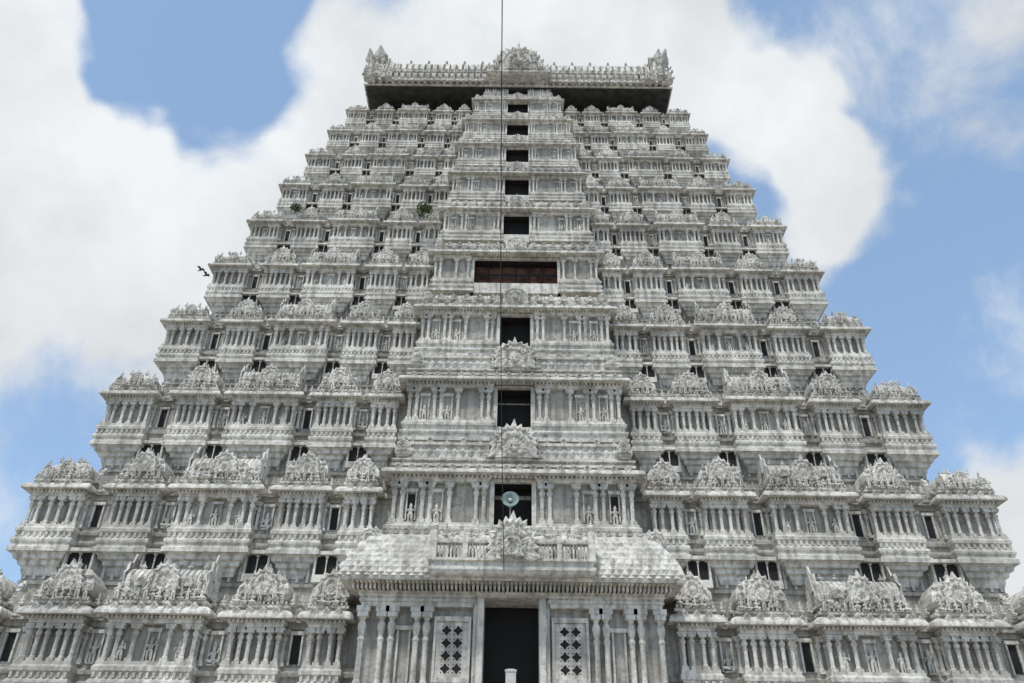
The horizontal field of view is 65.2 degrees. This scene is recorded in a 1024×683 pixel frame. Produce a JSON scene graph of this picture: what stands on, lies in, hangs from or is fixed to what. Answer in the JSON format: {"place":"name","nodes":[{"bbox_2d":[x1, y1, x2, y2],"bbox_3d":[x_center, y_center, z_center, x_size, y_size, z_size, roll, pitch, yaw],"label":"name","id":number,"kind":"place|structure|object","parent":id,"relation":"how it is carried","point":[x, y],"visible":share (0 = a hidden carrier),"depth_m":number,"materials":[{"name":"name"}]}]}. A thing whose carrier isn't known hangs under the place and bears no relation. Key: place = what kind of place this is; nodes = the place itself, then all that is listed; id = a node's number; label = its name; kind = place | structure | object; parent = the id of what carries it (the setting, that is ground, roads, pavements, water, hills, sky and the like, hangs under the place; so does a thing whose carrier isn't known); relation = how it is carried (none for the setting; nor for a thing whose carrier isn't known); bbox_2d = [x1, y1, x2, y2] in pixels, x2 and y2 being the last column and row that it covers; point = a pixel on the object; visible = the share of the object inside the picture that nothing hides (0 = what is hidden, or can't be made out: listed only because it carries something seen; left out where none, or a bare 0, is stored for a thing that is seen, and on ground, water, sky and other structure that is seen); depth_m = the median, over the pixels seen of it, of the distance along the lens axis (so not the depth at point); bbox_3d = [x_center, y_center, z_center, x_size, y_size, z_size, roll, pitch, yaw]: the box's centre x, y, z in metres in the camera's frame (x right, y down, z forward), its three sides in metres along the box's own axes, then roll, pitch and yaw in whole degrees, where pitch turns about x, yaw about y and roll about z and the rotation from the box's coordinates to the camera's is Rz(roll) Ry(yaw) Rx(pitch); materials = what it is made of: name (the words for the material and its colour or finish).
{"place":"outdoors","nodes":[
{"label":"outdoors","id":0,"kind":"place"},
{"bbox_2d":[364,247,402,313],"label":"tier panjara","id":1,"kind":"object","parent":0,"point":[384,268],"visible":0.99,"depth_m":48.78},
{"bbox_2d":[0,0,1023,598],"label":"sky","id":2,"kind":"structure","parent":0,"point":[140,140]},
{"bbox_3d":[-0.154,23.837,39.184,48.972,5.900,25.690,1,-33,0],"label":"granite base storey","id":3,"kind":"object","parent":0,"visible":0},
{"bbox_2d":[0,592,1023,682],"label":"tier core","id":4,"kind":"object","parent":3,"relation":"on","point":[208,674],"visible":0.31,"depth_m":33.62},
{"bbox_2d":[0,594,34,662],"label":"tier recess","id":5,"kind":"object","parent":4,"relation":"attached to","point":[9,644],"visible":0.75,"depth_m":33.57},
{"bbox_2d":[2,558,106,682],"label":"tier panjara","id":6,"kind":"object","parent":4,"relation":"attached to","point":[59,616],"visible":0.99,"depth_m":33.36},
{"bbox_2d":[85,554,221,682],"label":"tier shala","id":7,"kind":"object","parent":4,"relation":"attached to","point":[160,616],"visible":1,"depth_m":33.23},
{"bbox_2d":[197,595,233,666],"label":"tier recess","id":8,"kind":"object","parent":4,"relation":"attached to","point":[213,653],"visible":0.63,"depth_m":33.41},
{"bbox_2d":[213,564,296,682],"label":"tier panjara","id":9,"kind":"object","parent":4,"relation":"attached to","point":[259,617],"visible":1,"depth_m":33.30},
{"bbox_2d":[279,594,312,666],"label":"tier recess","id":10,"kind":"object","parent":4,"relation":"attached to","point":[295,647],"visible":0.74,"depth_m":33.50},
{"bbox_2d":[297,567,355,682],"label":"miniature shrine","id":11,"kind":"object","parent":4,"relation":"attached to","point":[329,616],"visible":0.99,"depth_m":33.30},
{"bbox_2d":[336,510,685,682],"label":"tier entrance porch","id":12,"kind":"object","parent":4,"relation":"attached to","point":[437,605],"visible":0.99,"depth_m":32.22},
{"bbox_2d":[17,476,1008,604],"bbox_3d":[-0.020,14.995,45.707,44.813,6.552,21.052,1,-33,0],"label":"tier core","id":13,"kind":"object","parent":4,"relation":"on","point":[938,548],"visible":0.12,"depth_m":37.15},
{"bbox_2d":[6,456,107,575],"bbox_3d":[-21.437,8.398,38.461,3.291,6.148,3.291,1,-33,0],"label":"tier corner shrine","id":14,"kind":"object","parent":13,"relation":"attached to","point":[44,539],"visible":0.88,"depth_m":37.41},
{"bbox_2d":[61,474,116,571],"bbox_3d":[-19.575,8.541,37.277,1.566,5.134,0.620,1,-33,0],"label":"tier recess","id":15,"kind":"object","parent":13,"relation":"attached to","point":[88,556],"visible":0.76,"depth_m":37.45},
{"bbox_2d":[91,447,174,576],"bbox_3d":[-17.762,7.996,37.898,2.932,6.315,1.855,1,-33,0],"label":"tier panjara","id":16,"kind":"object","parent":13,"relation":"attached to","point":[127,529],"visible":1,"depth_m":37.52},
{"bbox_2d":[140,476,178,569],"bbox_3d":[-16.177,8.602,37.276,1.340,5.144,0.638,1,-33,0],"label":"tier recess","id":17,"kind":"object","parent":13,"relation":"attached to","point":[154,558],"visible":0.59,"depth_m":37.27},
{"bbox_2d":[160,447,269,577],"bbox_3d":[-13.831,7.908,37.861,4.511,6.493,2.070,1,-33,0],"label":"tier shala","id":18,"kind":"object","parent":13,"relation":"attached to","point":[219,498],"visible":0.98,"depth_m":37.37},
{"bbox_2d":[240,477,281,582],"bbox_3d":[-11.508,8.667,37.256,1.339,5.118,0.636,1,-33,0],"label":"tier recess","id":19,"kind":"object","parent":13,"relation":"attached to","point":[256,560],"visible":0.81,"depth_m":36.41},
{"bbox_2d":[265,449,334,579],"bbox_3d":[-9.903,8.092,37.869,2.931,6.321,1.891,1,-33,0],"label":"tier panjara","id":20,"kind":"object","parent":13,"relation":"attached to","point":[294,543],"visible":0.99,"depth_m":37.43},
{"bbox_2d":[311,478,345,583],"bbox_3d":[-8.376,8.698,37.241,1.318,5.132,0.586,1,-33,0],"label":"tier recess","id":21,"kind":"object","parent":13,"relation":"attached to","point":[326,562],"visible":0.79,"depth_m":36.40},
{"bbox_2d":[333,454,384,562],"bbox_3d":[-7.177,8.195,37.815,2.246,6.139,1.870,1,-33,0],"label":"miniature shrine","id":22,"kind":"object","parent":13,"relation":"attached to","point":[360,491],"visible":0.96,"depth_m":37.62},
{"bbox_2d":[381,418,645,532],"bbox_3d":[0.049,7.390,38.490,12.261,6.534,3.988,1,-33,0],"label":"central bay","id":23,"kind":"object","parent":13,"relation":"on","point":[564,485],"visible":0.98,"depth_m":37.23,"materials":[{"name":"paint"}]},
{"bbox_2d":[98,387,929,485],"bbox_3d":[0.053,10.125,48.870,41.874,6.216,18.851,1,-33,0],"label":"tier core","id":24,"kind":"object","parent":13,"relation":"on","point":[726,441],"visible":0.14,"depth_m":41.28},
{"bbox_2d":[89,369,169,465],"bbox_3d":[-19.965,4.165,42.450,3.087,5.833,3.087,1,-33,0],"label":"tier corner shrine","id":25,"kind":"object","parent":24,"relation":"attached to","point":[120,434],"visible":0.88,"depth_m":41.47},
{"bbox_2d":[136,385,177,458],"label":"tier recess","id":26,"kind":"object","parent":24,"relation":"attached to","point":[156,446],"visible":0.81,"depth_m":41.58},
{"bbox_2d":[161,363,224,466],"bbox_3d":[-16.535,3.788,41.933,2.672,6.006,1.806,1,-33,0],"label":"tier panjara","id":27,"kind":"object","parent":24,"relation":"attached to","point":[198,396],"visible":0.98,"depth_m":41.57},
{"bbox_2d":[219,363,306,467],"bbox_3d":[-12.861,3.722,41.889,4.145,6.119,1.946,1,-33,0],"label":"tier shala","id":28,"kind":"object","parent":24,"relation":"attached to","point":[266,403],"visible":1,"depth_m":41.43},
{"bbox_2d":[306,364,363,468],"bbox_3d":[-9.189,3.887,41.902,2.740,5.983,1.779,1,-33,0],"label":"tier panjara","id":29,"kind":"object","parent":24,"relation":"attached to","point":[337,397],"visible":0.98,"depth_m":41.53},
{"bbox_2d":[363,368,405,468],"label":"miniature shrine","id":30,"kind":"object","parent":24,"relation":"attached to","point":[385,397],"visible":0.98,"depth_m":41.50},
{"bbox_2d":[398,337,630,443],"bbox_3d":[0.116,3.192,42.456,11.912,6.196,3.799,1,-33,0],"label":"central bay","id":31,"kind":"object","parent":24,"relation":"on","point":[571,400],"visible":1,"depth_m":41.17,"materials":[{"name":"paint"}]},
{"bbox_2d":[162,318,867,395],"bbox_3d":[0.121,5.524,51.859,39.087,5.712,16.839,1,-33,0],"label":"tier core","id":32,"kind":"object","parent":24,"relation":"on","point":[369,382],"visible":0.12,"depth_m":45.18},
{"bbox_2d":[153,302,217,379],"bbox_3d":[-18.563,0.184,46.176,2.870,5.360,2.870,1,-33,0],"label":"tier corner shrine","id":33,"kind":"object","parent":32,"relation":"attached to","point":[180,351],"visible":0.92,"depth_m":45.27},
{"bbox_2d":[215,297,265,379],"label":"tier panjara","id":34,"kind":"object","parent":32,"relation":"attached to","point":[243,323],"visible":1,"depth_m":45.34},
{"bbox_2d":[265,296,336,380],"bbox_3d":[-11.929,-0.228,45.642,3.814,5.612,1.814,1,-33,0],"label":"tier shala","id":35,"kind":"object","parent":32,"relation":"attached to","point":[303,328],"visible":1,"depth_m":45.23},
{"bbox_2d":[339,299,384,381],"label":"tier panjara","id":36,"kind":"object","parent":32,"relation":"attached to","point":[362,324],"visible":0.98,"depth_m":45.32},
{"bbox_2d":[387,301,420,376],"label":"miniature shrine","id":37,"kind":"object","parent":32,"relation":"attached to","point":[404,325],"visible":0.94,"depth_m":45.35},
{"bbox_2d":[405,249,434,305],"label":"miniature shrine","id":38,"kind":"object","parent":32,"relation":"on","point":[419,268],"visible":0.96,"depth_m":48.82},
{"bbox_2d":[413,285,617,357],"bbox_3d":[0.173,-0.412,45.894,11.438,4.887,3.506,1,-33,0],"label":"central bay","id":39,"kind":"object","parent":32,"relation":"on","point":[549,326],"visible":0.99,"depth_m":44.89,"materials":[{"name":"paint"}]},
{"bbox_2d":[210,264,820,324],"bbox_3d":[0.183,1.311,54.595,36.504,5.096,15.054,1,-33,0],"label":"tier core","id":40,"kind":"object","parent":32,"relation":"on","point":[390,314],"visible":0.12,"depth_m":48.76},
{"bbox_2d":[203,251,255,311],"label":"tier corner shrine","id":41,"kind":"object","parent":40,"relation":"attached to","point":[225,290],"visible":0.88,"depth_m":48.70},
{"bbox_2d":[256,246,299,312],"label":"tier panjara","id":42,"kind":"object","parent":40,"relation":"attached to","point":[280,266],"visible":1,"depth_m":48.80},
{"bbox_2d":[299,246,361,313],"bbox_3d":[-11.056,-3.837,49.043,3.621,5.020,1.572,1,-33,0],"label":"tier shala","id":43,"kind":"object","parent":40,"relation":"attached to","point":[331,273],"visible":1,"depth_m":48.69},
{"bbox_2d":[327,204,380,261],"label":"tier shala","id":44,"kind":"object","parent":40,"relation":"on","point":[355,227],"visible":0.98,"depth_m":51.80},
{"bbox_2d":[383,206,416,261],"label":"tier panjara","id":45,"kind":"object","parent":40,"relation":"on","point":[400,224],"visible":0.99,"depth_m":51.86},
{"bbox_2d":[428,235,603,303],"bbox_3d":[0.230,-4.041,49.183,10.648,4.357,3.160,1,-33,0],"label":"central bay","id":46,"kind":"object","parent":40,"relation":"on","point":[531,270],"visible":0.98,"depth_m":48.34,"materials":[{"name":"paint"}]},
{"bbox_2d":[250,221,781,269],"bbox_3d":[0.239,-2.457,57.042,34.065,4.648,13.419,1,-33,0],"label":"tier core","id":47,"kind":"object","parent":40,"relation":"on","point":[624,263],"visible":0.13,"depth_m":52.04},
{"bbox_2d":[243,210,286,261],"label":"tier corner shrine","id":48,"kind":"object","parent":47,"relation":"attached to","point":[262,239],"visible":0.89,"depth_m":51.78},
{"bbox_2d":[290,206,325,260],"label":"tier panjara","id":49,"kind":"object","parent":47,"relation":"attached to","point":[309,223],"visible":1,"depth_m":51.86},
{"bbox_2d":[438,194,594,247],"bbox_3d":[0.282,-7.295,52.174,10.082,3.975,2.909,1,-33,0],"label":"central bay","id":50,"kind":"object","parent":47,"relation":"on","point":[532,222],"visible":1,"depth_m":51.31,"materials":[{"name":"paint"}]},
{"bbox_2d":[284,185,750,225],"bbox_3d":[0.290,-5.902,59.280,31.737,4.312,11.898,1,-33,0],"label":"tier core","id":51,"kind":"object","parent":47,"relation":"on","point":[421,218],"visible":0.09,"depth_m":54.97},
{"bbox_2d":[276,176,313,218],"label":"tier corner shrine","id":52,"kind":"object","parent":51,"relation":"attached to","point":[296,189],"visible":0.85,"depth_m":54.72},
{"bbox_2d":[317,172,348,218],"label":"tier panjara","id":53,"kind":"object","parent":51,"relation":"attached to","point":[333,187],"visible":0.99,"depth_m":54.70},
{"bbox_2d":[350,171,396,219],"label":"tier shala","id":54,"kind":"object","parent":51,"relation":"attached to","point":[374,190],"visible":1,"depth_m":54.66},
{"bbox_2d":[399,173,428,219],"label":"tier panjara","id":55,"kind":"object","parent":51,"relation":"attached to","point":[415,187],"visible":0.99,"depth_m":54.73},
{"bbox_2d":[447,161,586,206],"bbox_3d":[0.329,-10.280,54.947,9.432,3.703,2.720,1,-33,0],"label":"central bay","id":56,"kind":"object","parent":51,"relation":"on","point":[530,184],"visible":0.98,"depth_m":54.15,"materials":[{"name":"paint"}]},
{"bbox_2d":[310,156,723,189],"bbox_3d":[0.338,-9.078,61.342,29.629,3.808,10.566,1,-33,0],"label":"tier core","id":57,"kind":"object","parent":51,"relation":"on","point":[340,160],"visible":0.11,"depth_m":57.52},
{"bbox_2d":[303,148,334,182],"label":"tier corner shrine","id":58,"kind":"object","parent":57,"relation":"attached to","point":[317,168],"visible":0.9,"depth_m":57.20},
{"bbox_2d":[370,144,409,183],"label":"tier shala","id":59,"kind":"object","parent":57,"relation":"attached to","point":[390,160],"visible":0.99,"depth_m":57.25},
{"bbox_2d":[454,134,580,170],"bbox_3d":[0.372,-13.011,57.406,8.959,3.261,2.437,1,-33,0],"label":"central bay","id":60,"kind":"object","parent":57,"relation":"on","point":[534,153],"visible":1,"depth_m":56.70,"materials":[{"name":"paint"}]},
{"bbox_2d":[336,132,698,159],"bbox_3d":[0.379,-11.894,63.171,27.683,3.472,9.345,1,-33,0],"label":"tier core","id":61,"kind":"object","parent":57,"relation":"on","point":[358,135],"visible":0.06,"depth_m":59.85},
{"bbox_2d":[385,121,420,155],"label":"tier shala","id":62,"kind":"object","parent":61,"relation":"attached to","point":[404,135],"visible":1,"depth_m":59.56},
{"bbox_2d":[461,111,573,141],"bbox_3d":[0.411,-15.443,59.641,8.309,2.976,2.249,1,-33,0],"label":"central bay","id":63,"kind":"object","parent":61,"relation":"on","point":[539,127],"visible":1,"depth_m":59.00,"materials":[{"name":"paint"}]},
{"bbox_2d":[354,111,680,134],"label":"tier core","id":64,"kind":"object","parent":61,"relation":"on","point":[579,116],"visible":0.04,"depth_m":61.88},
{"bbox_2d":[472,93,563,117],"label":"central bay","id":65,"kind":"object","parent":64,"relation":"on","point":[537,106],"visible":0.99,"depth_m":61.06,"materials":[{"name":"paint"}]},
{"bbox_2d":[364,84,672,114],"bbox_3d":[0.444,-16.251,66.001,24.200,2.760,9.800,1,-33,0],"label":"crown neck","id":66,"kind":"object","parent":64,"relation":"on","point":[580,99],"visible":0.09,"depth_m":63.23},
{"bbox_2d":[372,63,664,86],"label":"crown barrel roof","id":67,"kind":"structure","parent":66,"relation":"on","point":[472,74],"depth_m":62.99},
{"bbox_2d":[485,43,551,84],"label":"crown central gable","id":68,"kind":"structure","parent":67,"relation":"attached to","point":[524,65],"depth_m":62.58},
{"bbox_2d":[362,45,674,86],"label":"crown end gables","id":69,"kind":"object","parent":67,"relation":"on","point":[658,62],"visible":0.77,"depth_m":63.10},
{"bbox_2d":[614,124,649,157],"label":"tier shala","id":70,"kind":"object","parent":61,"relation":"attached to","point":[631,137],"visible":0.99,"depth_m":59.53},
{"bbox_2d":[624,146,664,186],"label":"tier shala","id":71,"kind":"object","parent":57,"relation":"attached to","point":[644,163],"visible":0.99,"depth_m":57.18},
{"bbox_2d":[667,148,693,187],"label":"tier panjara","id":72,"kind":"object","parent":57,"relation":"attached to","point":[680,161],"visible":0.99,"depth_m":57.20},
{"bbox_2d":[700,152,730,187],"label":"tier corner shrine","id":73,"kind":"object","parent":57,"relation":"attached to","point":[716,172],"visible":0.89,"depth_m":57.11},
{"bbox_2d":[685,176,716,223],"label":"tier panjara","id":74,"kind":"object","parent":51,"relation":"attached to","point":[700,191],"visible":0.99,"depth_m":54.63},
{"bbox_2d":[721,180,757,223],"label":"tier corner shrine","id":75,"kind":"object","parent":51,"relation":"attached to","point":[741,209],"visible":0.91,"depth_m":54.52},
{"bbox_2d":[605,175,633,222],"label":"tier panjara","id":76,"kind":"object","parent":47,"relation":"on","point":[618,190],"visible":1,"depth_m":54.68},
{"bbox_2d":[637,175,683,222],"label":"tier shala","id":77,"kind":"object","parent":47,"relation":"on","point":[659,194],"visible":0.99,"depth_m":54.60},
{"bbox_2d":[707,210,742,265],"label":"tier panjara","id":78,"kind":"object","parent":47,"relation":"attached to","point":[723,228],"visible":0.99,"depth_m":51.79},
{"bbox_2d":[746,215,789,267],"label":"tier corner shrine","id":79,"kind":"object","parent":47,"relation":"attached to","point":[770,245],"visible":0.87,"depth_m":51.65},
{"bbox_2d":[616,209,648,264],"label":"tier panjara","id":80,"kind":"object","parent":40,"relation":"on","point":[631,226],"visible":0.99,"depth_m":51.81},
{"bbox_2d":[652,208,704,264],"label":"tier shala","id":81,"kind":"object","parent":40,"relation":"on","point":[677,231],"visible":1,"depth_m":51.73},
{"bbox_2d":[670,250,731,317],"bbox_3d":[11.507,-3.562,48.962,3.596,5.038,1.606,1,-33,0],"label":"tier shala","id":82,"kind":"object","parent":40,"relation":"attached to","point":[699,277],"visible":0.98,"depth_m":48.61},
{"bbox_2d":[732,251,774,318],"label":"tier panjara","id":83,"kind":"object","parent":40,"relation":"attached to","point":[752,273],"visible":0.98,"depth_m":48.66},
{"bbox_2d":[776,257,827,319],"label":"tier corner shrine","id":84,"kind":"object","parent":40,"relation":"attached to","point":[805,297],"visible":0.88,"depth_m":48.59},
{"bbox_2d":[597,251,626,307],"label":"miniature shrine","id":85,"kind":"object","parent":32,"relation":"on","point":[611,271],"visible":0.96,"depth_m":48.78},
{"bbox_2d":[609,303,643,379],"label":"miniature shrine","id":86,"kind":"object","parent":32,"relation":"attached to","point":[625,327],"visible":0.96,"depth_m":45.29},
{"bbox_2d":[628,250,667,317],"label":"tier panjara","id":87,"kind":"object","parent":32,"relation":"on","point":[647,271],"visible":1,"depth_m":48.71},
{"bbox_2d":[644,302,690,385],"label":"tier panjara","id":88,"kind":"object","parent":32,"relation":"attached to","point":[666,328],"visible":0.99,"depth_m":45.24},
{"bbox_2d":[692,301,765,386],"bbox_3d":[12.265,0.037,45.578,3.919,5.730,1.817,1,-33,0],"label":"tier shala","id":89,"kind":"object","parent":32,"relation":"attached to","point":[727,334],"visible":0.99,"depth_m":45.16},
{"bbox_2d":[764,304,815,387],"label":"tier panjara","id":90,"kind":"object","parent":32,"relation":"attached to","point":[786,331],"visible":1,"depth_m":45.23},
{"bbox_2d":[813,311,876,388],"bbox_3d":[18.890,0.651,46.039,2.870,5.360,2.870,1,-33,0],"label":"tier corner shrine","id":91,"kind":"object","parent":32,"relation":"attached to","point":[849,358],"visible":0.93,"depth_m":45.13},
{"bbox_2d":[622,371,664,472],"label":"miniature shrine","id":92,"kind":"object","parent":24,"relation":"attached to","point":[642,401],"visible":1,"depth_m":41.46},
{"bbox_2d":[665,369,720,473],"bbox_3d":[9.395,4.132,41.825,2.724,5.937,1.758,1,-33,0],"label":"tier panjara","id":93,"kind":"object","parent":24,"relation":"attached to","point":[691,401],"visible":1,"depth_m":41.45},
{"bbox_2d":[722,367,808,473],"bbox_3d":[13.071,4.011,41.812,4.135,6.233,1.992,1,-33,0],"label":"tier shala","id":94,"kind":"object","parent":24,"relation":"attached to","point":[762,406],"visible":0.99,"depth_m":41.35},
{"bbox_2d":[804,370,867,475],"bbox_3d":[16.742,4.207,41.808,2.708,5.992,1.793,1,-33,0],"label":"tier panjara","id":95,"kind":"object","parent":24,"relation":"attached to","point":[831,403],"visible":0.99,"depth_m":41.45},
{"bbox_2d":[851,393,891,468],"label":"tier recess","id":96,"kind":"object","parent":24,"relation":"attached to","point":[872,456],"visible":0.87,"depth_m":41.41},
{"bbox_2d":[860,379,939,476],"bbox_3d":[20.166,4.665,42.303,3.087,5.833,3.087,1,-33,0],"label":"tier corner shrine","id":97,"kind":"object","parent":24,"relation":"attached to","point":[907,444],"visible":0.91,"depth_m":41.33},
{"bbox_2d":[641,458,691,569],"bbox_3d":[7.247,8.376,37.760,2.246,6.134,1.932,1,-33,0],"label":"miniature shrine","id":98,"kind":"object","parent":13,"relation":"attached to","point":[664,495],"visible":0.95,"depth_m":37.54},
{"bbox_2d":[680,481,712,589],"bbox_3d":[8.429,8.879,37.205,1.300,5.231,0.639,1,-33,0],"label":"tier recess","id":99,"kind":"object","parent":13,"relation":"attached to","point":[699,567],"visible":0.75,"depth_m":36.33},
{"bbox_2d":[691,455,759,584],"bbox_3d":[9.976,8.345,37.794,2.924,6.306,1.856,1,-33,0],"label":"tier panjara","id":100,"kind":"object","parent":13,"relation":"attached to","point":[723,499],"visible":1,"depth_m":37.37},
{"bbox_2d":[745,482,783,589],"bbox_3d":[11.561,8.918,37.175,1.313,5.212,0.608,1,-33,0],"label":"tier recess","id":101,"kind":"object","parent":13,"relation":"attached to","point":[767,567],"visible":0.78,"depth_m":37.15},
{"bbox_2d":[757,454,864,585],"bbox_3d":[13.907,8.250,37.758,4.464,6.502,2.119,1,-33,0],"label":"tier shala","id":102,"kind":"object","parent":13,"relation":"attached to","point":[806,504],"visible":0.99,"depth_m":37.24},
{"bbox_2d":[842,484,885,581],"bbox_3d":[16.230,8.996,37.152,1.326,5.162,0.595,1,-33,0],"label":"tier recess","id":103,"kind":"object","parent":13,"relation":"attached to","point":[871,569],"visible":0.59,"depth_m":37.14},
{"bbox_2d":[854,458,933,587],"bbox_3d":[17.834,8.459,37.754,2.834,6.249,1.876,1,-33,0],"label":"tier panjara","id":104,"kind":"object","parent":13,"relation":"attached to","point":[902,551],"visible":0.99,"depth_m":37.37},
{"bbox_2d":[911,485,964,583],"bbox_3d":[19.628,9.029,37.139,1.575,5.146,0.607,1,-33,0],"label":"tier recess","id":105,"kind":"object","parent":13,"relation":"attached to","point":[937,568],"visible":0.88,"depth_m":37.27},
{"bbox_2d":[920,467,1020,588],"bbox_3d":[21.502,8.933,38.303,3.291,6.148,3.291,1,-33,0],"label":"tier corner shrine","id":106,"kind":"object","parent":13,"relation":"attached to","point":[983,553],"visible":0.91,"depth_m":37.26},
{"bbox_2d":[666,569,726,682],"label":"miniature shrine","id":107,"kind":"object","parent":4,"relation":"attached to","point":[694,620],"visible":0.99,"depth_m":33.26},
{"bbox_2d":[712,601,743,673],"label":"tier recess","id":108,"kind":"object","parent":4,"relation":"attached to","point":[727,660],"visible":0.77,"depth_m":33.32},
{"bbox_2d":[727,569,805,682],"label":"tier panjara","id":109,"kind":"object","parent":4,"relation":"attached to","point":[763,623],"visible":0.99,"depth_m":33.27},
{"bbox_2d":[789,601,826,674],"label":"tier recess","id":110,"kind":"object","parent":4,"relation":"attached to","point":[807,655],"visible":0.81,"depth_m":33.41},
{"bbox_2d":[805,566,930,682],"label":"tier shala","id":111,"kind":"object","parent":4,"relation":"attached to","point":[865,628],"visible":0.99,"depth_m":33.15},
{"bbox_2d":[906,601,948,676],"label":"tier recess","id":112,"kind":"object","parent":4,"relation":"attached to","point":[931,659],"visible":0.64,"depth_m":33.29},
{"bbox_2d":[918,571,1015,682],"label":"tier panjara","id":113,"kind":"object","parent":4,"relation":"attached to","point":[965,632],"visible":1,"depth_m":33.26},
{"bbox_2d":[990,604,1023,675],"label":"tier recess","id":114,"kind":"object","parent":4,"relation":"attached to","point":[1014,656],"visible":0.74,"depth_m":33.45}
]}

